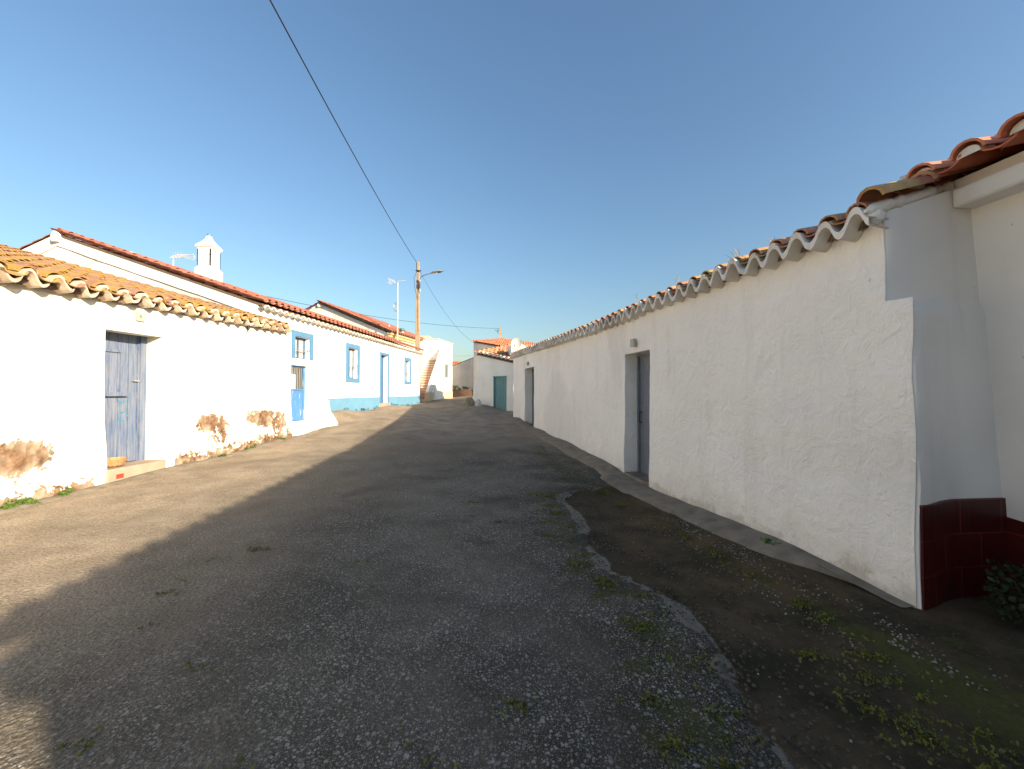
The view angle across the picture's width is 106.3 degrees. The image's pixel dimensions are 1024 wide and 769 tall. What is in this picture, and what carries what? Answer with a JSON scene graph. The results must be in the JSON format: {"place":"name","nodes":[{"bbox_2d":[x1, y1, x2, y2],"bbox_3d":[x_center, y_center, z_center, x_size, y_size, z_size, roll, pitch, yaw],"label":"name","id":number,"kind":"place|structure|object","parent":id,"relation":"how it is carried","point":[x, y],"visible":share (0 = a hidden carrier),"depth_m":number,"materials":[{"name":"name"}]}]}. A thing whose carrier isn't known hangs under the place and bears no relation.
{"place":"outdoors","nodes":[
{"label":"outdoors","id":0,"kind":"place"},
{"bbox_2d":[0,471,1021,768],"bbox_3d":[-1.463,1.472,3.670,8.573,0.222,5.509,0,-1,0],"label":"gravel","id":1,"kind":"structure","parent":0,"point":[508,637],"depth_m":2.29,"materials":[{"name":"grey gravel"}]},
{"bbox_2d":[0,396,1023,768],"bbox_3d":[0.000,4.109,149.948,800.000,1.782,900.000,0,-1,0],"label":"ground","id":2,"kind":"structure","parent":0,"point":[442,452],"depth_m":2.34,"materials":[{"name":"grey asphalt"}]},
{"bbox_2d":[0,244,291,506],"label":"house","id":3,"kind":"structure","parent":2,"relation":"on","point":[97,368],"depth_m":5.97,"materials":[{"name":"paint"}]},
{"bbox_2d":[107,457,127,466],"bbox_3d":[-5.971,1.145,5.755,0.288,0.158,0.333,0,-1,0],"label":"basket","id":4,"kind":"object","parent":3,"relation":"on","point":[115,461],"visible":0.77,"depth_m":5.72,"materials":[{"name":"wicker"}]},
{"bbox_2d":[104,331,140,461],"bbox_3d":[-6.151,0.210,5.928,0.125,2.030,0.771,0,-1,3],"label":"door","id":5,"kind":"structure","parent":3,"relation":"in","point":[120,361],"depth_m":6.02,"materials":[{"name":"blue wood"}]},
{"bbox_2d":[0,430,315,513],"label":"kerb strip","id":6,"kind":"object","parent":2,"relation":"on","point":[88,489],"visible":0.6,"depth_m":5.78,"materials":[{"name":"concrete"}]},
{"bbox_2d":[0,486,73,509],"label":"weed clump","id":7,"kind":"object","parent":6,"relation":"on","point":[22,501],"visible":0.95,"depth_m":4.57,"materials":[{"name":"green plant"}]},
{"bbox_2d":[183,437,286,463],"bbox_3d":[-5.643,1.313,7.971,0.291,0.206,2.703,0,-1,3],"label":"weed clump","id":8,"kind":"object","parent":6,"relation":"on","point":[244,448],"visible":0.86,"depth_m":8.13,"materials":[{"name":"green plant"}]},
{"bbox_2d":[19,227,423,435],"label":"blue trimmed house","id":9,"kind":"structure","parent":2,"relation":"on","point":[336,365],"depth_m":11.87,"materials":[{"name":"paint"}]},
{"bbox_2d":[169,252,194,265],"bbox_3d":[-9.405,-3.382,10.981,0.619,0.775,0.229,0,-1,0],"label":"roof antenna","id":10,"kind":"object","parent":9,"relation":"attached to","point":[183,256],"visible":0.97,"depth_m":11.01,"materials":[{"name":"white metal"}]},
{"bbox_2d":[291,329,313,359],"bbox_3d":[-6.261,-1.148,11.318,0.222,0.795,0.984,0,-1,6],"label":"window","id":11,"kind":"structure","parent":9,"relation":"in","point":[298,350],"depth_m":11.42,"materials":[{"name":"blue paint"}]},
{"bbox_2d":[346,342,359,382],"bbox_3d":[-5.946,-0.780,14.152,0.222,1.420,0.964,0,-1,6],"label":"window","id":12,"kind":"structure","parent":9,"relation":"in","point":[349,352],"depth_m":14.28,"materials":[{"name":"blue paint"}]},
{"bbox_2d":[380,352,388,402],"bbox_3d":[-5.675,-0.279,16.759,0.262,2.210,0.884,0,-1,6],"label":"door","id":13,"kind":"structure","parent":9,"relation":"in","point":[381,357],"depth_m":16.99,"materials":[{"name":"blue wood"}]},
{"bbox_2d":[404,357,411,384],"bbox_3d":[-5.360,-0.677,19.426,0.222,1.360,0.914,0,-1,6],"label":"window","id":14,"kind":"structure","parent":9,"relation":"in","point":[405,358],"depth_m":19.46,"materials":[{"name":"blue paint"}]},
{"bbox_2d":[305,300,425,348],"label":"corniced house","id":15,"kind":"structure","parent":2,"relation":"on","point":[374,325],"depth_m":23.94,"materials":[{"name":"white paint"}]},
{"bbox_2d":[388,278,405,339],"bbox_3d":[-6.592,-3.508,21.970,0.977,5.098,0.509,0,-1,0],"label":"antenna mast","id":16,"kind":"object","parent":15,"relation":"attached to","point":[393,281],"visible":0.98,"depth_m":21.96,"materials":[{"name":"metal"}]},
{"bbox_2d":[344,403,418,410],"bbox_3d":[-5.454,0.952,17.260,0.210,0.241,7.631,0,-1,6],"label":"weed clump","id":17,"kind":"object","parent":2,"relation":"on","point":[377,406],"visible":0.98,"depth_m":15.68,"materials":[{"name":"green plant"}]},
{"bbox_2d":[414,262,442,402],"bbox_3d":[-4.628,-2.916,21.492,2.344,8.305,0.423,-1,-1,34],"label":"lamp pole","id":18,"kind":"object","parent":2,"relation":"on","point":[417,325],"visible":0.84,"depth_m":21.98,"materials":[{"name":"wood"}]},
{"bbox_2d":[269,0,416,262],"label":"overhead cable","id":19,"kind":"object","parent":18,"relation":"attached to","point":[328,108],"visible":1,"depth_m":8.70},
{"bbox_2d":[420,339,452,402],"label":"stair house","id":20,"kind":"structure","parent":2,"relation":"on","point":[436,372],"depth_m":26.67,"materials":[{"name":"beige paint"}]},
{"bbox_2d":[444,364,448,379],"bbox_3d":[-4.822,-0.930,28.323,0.100,1.140,0.872,0,-1,10],"label":"window","id":21,"kind":"structure","parent":20,"relation":"in","point":[446,365],"depth_m":28.41,"materials":[{"name":"white glass"}]},
{"bbox_2d":[452,390,472,396],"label":"planter wall","id":22,"kind":"structure","parent":2,"relation":"on","point":[461,393],"depth_m":30.61,"materials":[{"name":"brown brick"}]},
{"bbox_2d":[452,357,473,389],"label":"yard wall","id":23,"kind":"structure","parent":2,"relation":"on","point":[462,373],"depth_m":33.06,"materials":[{"name":"paint"}]},
{"bbox_2d":[462,397,474,405],"bbox_3d":[-2.009,0.823,17.987,0.678,0.484,0.660,0,-1,0],"label":"boulder","id":24,"kind":"object","parent":2,"relation":"on","point":[469,401],"visible":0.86,"depth_m":17.77,"materials":[{"name":"grey stone"}]},
{"bbox_2d":[474,399,481,405],"bbox_3d":[-1.580,0.852,17.837,0.340,0.360,0.300,0,-1,0],"label":"painted stone","id":25,"kind":"object","parent":2,"relation":"on","point":[477,402],"visible":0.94,"depth_m":17.74,"materials":[{"name":"white stone"}]},
{"bbox_2d":[473,344,526,410],"bbox_3d":[0.627,-0.283,21.056,4.562,3.884,6.996,-1,-1,41],"label":"green door house","id":26,"kind":"structure","parent":2,"relation":"on","point":[493,384],"depth_m":17.95,"materials":[{"name":"paint"}]},
{"bbox_2d":[493,376,506,410],"bbox_3d":[-0.545,0.400,17.735,0.816,1.590,0.100,-1,-1,38],"label":"door","id":27,"kind":"structure","parent":26,"relation":"in","point":[499,382],"depth_m":17.79,"materials":[{"name":"teal wood"}]},
{"bbox_2d":[472,338,535,379],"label":"tall gable house","id":28,"kind":"structure","parent":2,"relation":"on","point":[481,344],"depth_m":30.89,"materials":[{"name":"tile"}]},
{"bbox_2d":[53,487,1021,768],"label":"moss","id":29,"kind":"object","parent":2,"relation":"on","point":[923,739],"visible":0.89,"depth_m":1.80,"materials":[{"name":"green plant"}]},
{"bbox_2d":[509,417,917,607],"bbox_3d":[1.196,1.446,9.036,0.527,0.590,13.290,0,-1,-11],"label":"kerb strip","id":30,"kind":"object","parent":2,"relation":"on","point":[705,519],"visible":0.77,"depth_m":4.19,"materials":[{"name":"concrete"}]},
{"bbox_2d":[760,537,781,545],"bbox_3d":[2.393,1.453,3.534,0.153,0.070,0.137,0,-1,0],"label":"weed","id":31,"kind":"object","parent":30,"relation":"on","point":[767,540],"visible":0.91,"depth_m":3.55,"materials":[{"name":"green plant"}]},
{"bbox_2d":[510,155,1012,609],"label":"long white house","id":32,"kind":"structure","parent":2,"relation":"on","point":[822,390],"depth_m":3.25,"materials":[{"name":"paint"}]},
{"bbox_2d":[511,338,521,349],"bbox_3d":[0.183,-1.660,17.026,0.456,0.812,0.402,1,-1,-32],"label":"satellite dish","id":33,"kind":"object","parent":32,"relation":"attached to","point":[516,343],"visible":0.98,"depth_m":17.07,"materials":[{"name":"metal"}]},
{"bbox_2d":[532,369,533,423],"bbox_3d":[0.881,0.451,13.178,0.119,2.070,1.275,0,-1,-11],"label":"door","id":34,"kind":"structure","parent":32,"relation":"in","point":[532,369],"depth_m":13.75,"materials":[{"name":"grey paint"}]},
{"bbox_2d":[637,352,649,474],"bbox_3d":[2.255,0.486,6.205,0.119,2.030,0.796,0,-1,-11],"label":"door","id":35,"kind":"structure","parent":32,"relation":"in","point":[643,360],"depth_m":6.45,"materials":[{"name":"grey paint"}]},
{"bbox_2d":[549,492,1023,768],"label":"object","id":36,"kind":"object","parent":2,"relation":"on","point":[762,728],"visible":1,"depth_m":1.99,"materials":[{"name":"green plant"}]},
{"bbox_2d":[899,112,1023,610],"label":"red base house","id":37,"kind":"structure","parent":2,"relation":"on","point":[962,540],"depth_m":2.70,"materials":[{"name":"paint"}]},
{"bbox_2d":[982,558,1023,622],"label":"shrub","id":38,"kind":"object","parent":2,"relation":"on","point":[1010,582],"visible":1,"depth_m":2.42,"materials":[{"name":"green plant"}]},
{"bbox_2d":[0,0,1023,361],"label":"sky","id":39,"kind":"structure","parent":0,"point":[559,163],"materials":[{"name":"blue"}]},
{"bbox_3d":[-1.300,-1.950,36.033,0.710,6.800,0.224,0,-1,0],"label":"far pole","id":40,"kind":"object","parent":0,"visible":0},
{"bbox_2d":[267,296,499,328],"bbox_3d":[-8.304,-5.093,28.605,0.026,0.676,20.732,-1,-2,44],"label":"overhead cable","id":41,"kind":"object","parent":40,"relation":"attached to","point":[379,317],"visible":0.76,"depth_m":27.64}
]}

